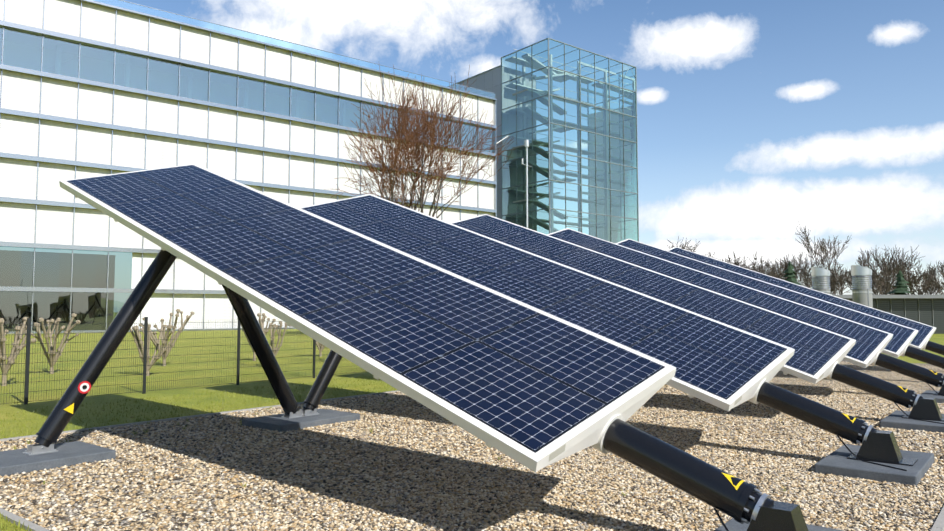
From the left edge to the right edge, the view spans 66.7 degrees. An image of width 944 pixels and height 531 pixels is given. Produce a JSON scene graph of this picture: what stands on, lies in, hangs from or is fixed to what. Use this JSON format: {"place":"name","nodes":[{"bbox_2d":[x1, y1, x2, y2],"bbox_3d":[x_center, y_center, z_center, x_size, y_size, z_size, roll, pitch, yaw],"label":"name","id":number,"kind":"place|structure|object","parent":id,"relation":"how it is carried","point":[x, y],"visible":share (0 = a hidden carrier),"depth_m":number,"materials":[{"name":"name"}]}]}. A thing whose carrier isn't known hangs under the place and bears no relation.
{"place":"outdoors","nodes":[
{"label":"outdoors","id":0,"kind":"place"},
{"bbox_2d":[0,0,507,333],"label":"office building","id":1,"kind":"structure","parent":0,"point":[89,88],"depth_m":69.36,"materials":[{"name":"white glass"}]},
{"bbox_2d":[0,329,943,530],"bbox_3d":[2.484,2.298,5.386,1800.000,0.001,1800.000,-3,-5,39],"label":"ground grass","id":2,"kind":"structure","parent":0,"point":[181,349],"depth_m":20.43,"materials":[{"name":"green plant"}]},
{"bbox_2d":[0,309,324,385],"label":"bare shrubs","id":3,"kind":"object","parent":2,"relation":"on","point":[51,359],"visible":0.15,"depth_m":21.92,"materials":[{"name":"brown plant"}]},
{"bbox_2d":[0,317,366,404],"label":"fence","id":4,"kind":"object","parent":2,"relation":"on","point":[27,362],"visible":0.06,"depth_m":17.00,"materials":[{"name":"grey"}]},
{"bbox_2d":[0,376,396,530],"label":"grass","id":5,"kind":"structure","parent":2,"relation":"on","point":[117,419],"depth_m":14.35,"materials":[{"name":"green plant"}]},
{"bbox_2d":[323,64,514,218],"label":"bare tree","id":6,"kind":"object","parent":2,"relation":"on","point":[410,137],"visible":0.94,"depth_m":50.49,"materials":[{"name":"brown plant"}]},
{"bbox_2d":[0,361,943,530],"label":"gravel bed","id":7,"kind":"object","parent":2,"relation":"on","point":[887,375],"depth_m":8.49,"materials":[{"name":"beige gravel"}]},
{"bbox_2d":[0,385,699,530],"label":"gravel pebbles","id":8,"kind":"object","parent":7,"relation":"on","point":[294,485],"visible":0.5,"depth_m":9.24,"materials":[{"name":"beige gravel"}]},
{"bbox_2d":[12,392,785,494],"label":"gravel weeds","id":9,"kind":"object","parent":7,"relation":"on","point":[28,442],"visible":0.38,"depth_m":11.34,"materials":[{"name":"green plant"}]},
{"bbox_2d":[0,390,943,530],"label":"concrete footings","id":10,"kind":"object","parent":7,"relation":"on","point":[837,462],"depth_m":9.10,"materials":[{"name":"concrete"}]},
{"bbox_2d":[23,164,807,530],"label":"solar panel","id":11,"kind":"object","parent":10,"relation":"on","point":[535,390],"visible":1,"depth_m":7.73,"materials":[{"name":"blue"}]},
{"bbox_2d":[299,194,917,470],"bbox_3d":[1.094,0.356,12.164,10.874,4.495,4.340,-3,-5,39],"label":"solar panel","id":12,"kind":"object","parent":10,"relation":"on","point":[723,366],"visible":0.83,"depth_m":11.21,"materials":[{"name":"blue"}]},
{"bbox_2d":[451,214,943,423],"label":"solar panel","id":13,"kind":"object","parent":10,"relation":"on","point":[819,355],"visible":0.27,"depth_m":14.65,"materials":[{"name":"blue"}]},
{"bbox_2d":[547,228,943,395],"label":"solar panel","id":14,"kind":"object","parent":10,"relation":"on","point":[868,347],"visible":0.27,"depth_m":18.25,"materials":[{"name":"blue"}]},
{"bbox_2d":[615,239,943,368],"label":"solar panel","id":15,"kind":"object","parent":10,"relation":"on","point":[900,341],"visible":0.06,"depth_m":21.87,"materials":[{"name":"blue"}]},
{"bbox_2d":[667,247,943,354],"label":"solar panel","id":16,"kind":"object","parent":10,"relation":"on","point":[920,341],"visible":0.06,"depth_m":25.50,"materials":[{"name":"blue"}]},
{"bbox_2d":[17,394,943,507],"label":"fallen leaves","id":17,"kind":"object","parent":7,"relation":"on","point":[379,410],"visible":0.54,"depth_m":9.41,"materials":[{"name":"brown plant"}]},
{"bbox_2d":[186,431,943,530],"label":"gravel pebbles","id":18,"kind":"object","parent":7,"relation":"on","point":[472,473],"visible":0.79,"depth_m":7.42,"materials":[{"name":"beige gravel"}]},
{"bbox_2d":[626,384,943,464],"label":"gravel pebbles","id":19,"kind":"object","parent":7,"relation":"on","point":[846,404],"visible":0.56,"depth_m":12.45,"materials":[{"name":"beige gravel"}]},
{"bbox_2d":[0,360,943,530],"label":"kerb edging","id":20,"kind":"object","parent":2,"relation":"on","point":[938,525],"visible":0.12,"depth_m":10.93,"materials":[{"name":"concrete"}]},
{"bbox_2d":[522,140,531,227],"bbox_3d":[1.749,-0.321,22.746,0.250,7.420,0.530,-3,-5,39],"label":"weather mast","id":21,"kind":"object","parent":2,"relation":"on","point":[527,145],"visible":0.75,"depth_m":22.88,"materials":[{"name":"silver metal"}]},
{"bbox_2d":[447,38,638,242],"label":"glass stair tower","id":22,"kind":"structure","parent":2,"relation":"on","point":[610,106],"depth_m":112.30,"materials":[{"name":"teal"}]},
{"bbox_2d":[667,221,943,294],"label":"bare trees","id":23,"kind":"object","parent":2,"relation":"on","point":[881,283],"visible":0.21,"depth_m":140.83,"materials":[{"name":"brown plant"}]},
{"bbox_2d":[811,265,872,307],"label":"vent stacks","id":24,"kind":"object","parent":2,"relation":"on","point":[862,286],"visible":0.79,"depth_m":37.34,"materials":[{"name":"grey paint"}]},
{"bbox_2d":[97,0,943,294],"label":"sky","id":25,"kind":"structure","parent":0,"point":[756,119],"materials":[{"name":"blue"}]},
{"bbox_2d":[833,295,943,333],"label":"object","id":26,"kind":"structure","parent":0,"point":[927,309],"depth_m":60.92,"materials":[{"name":"grey"}]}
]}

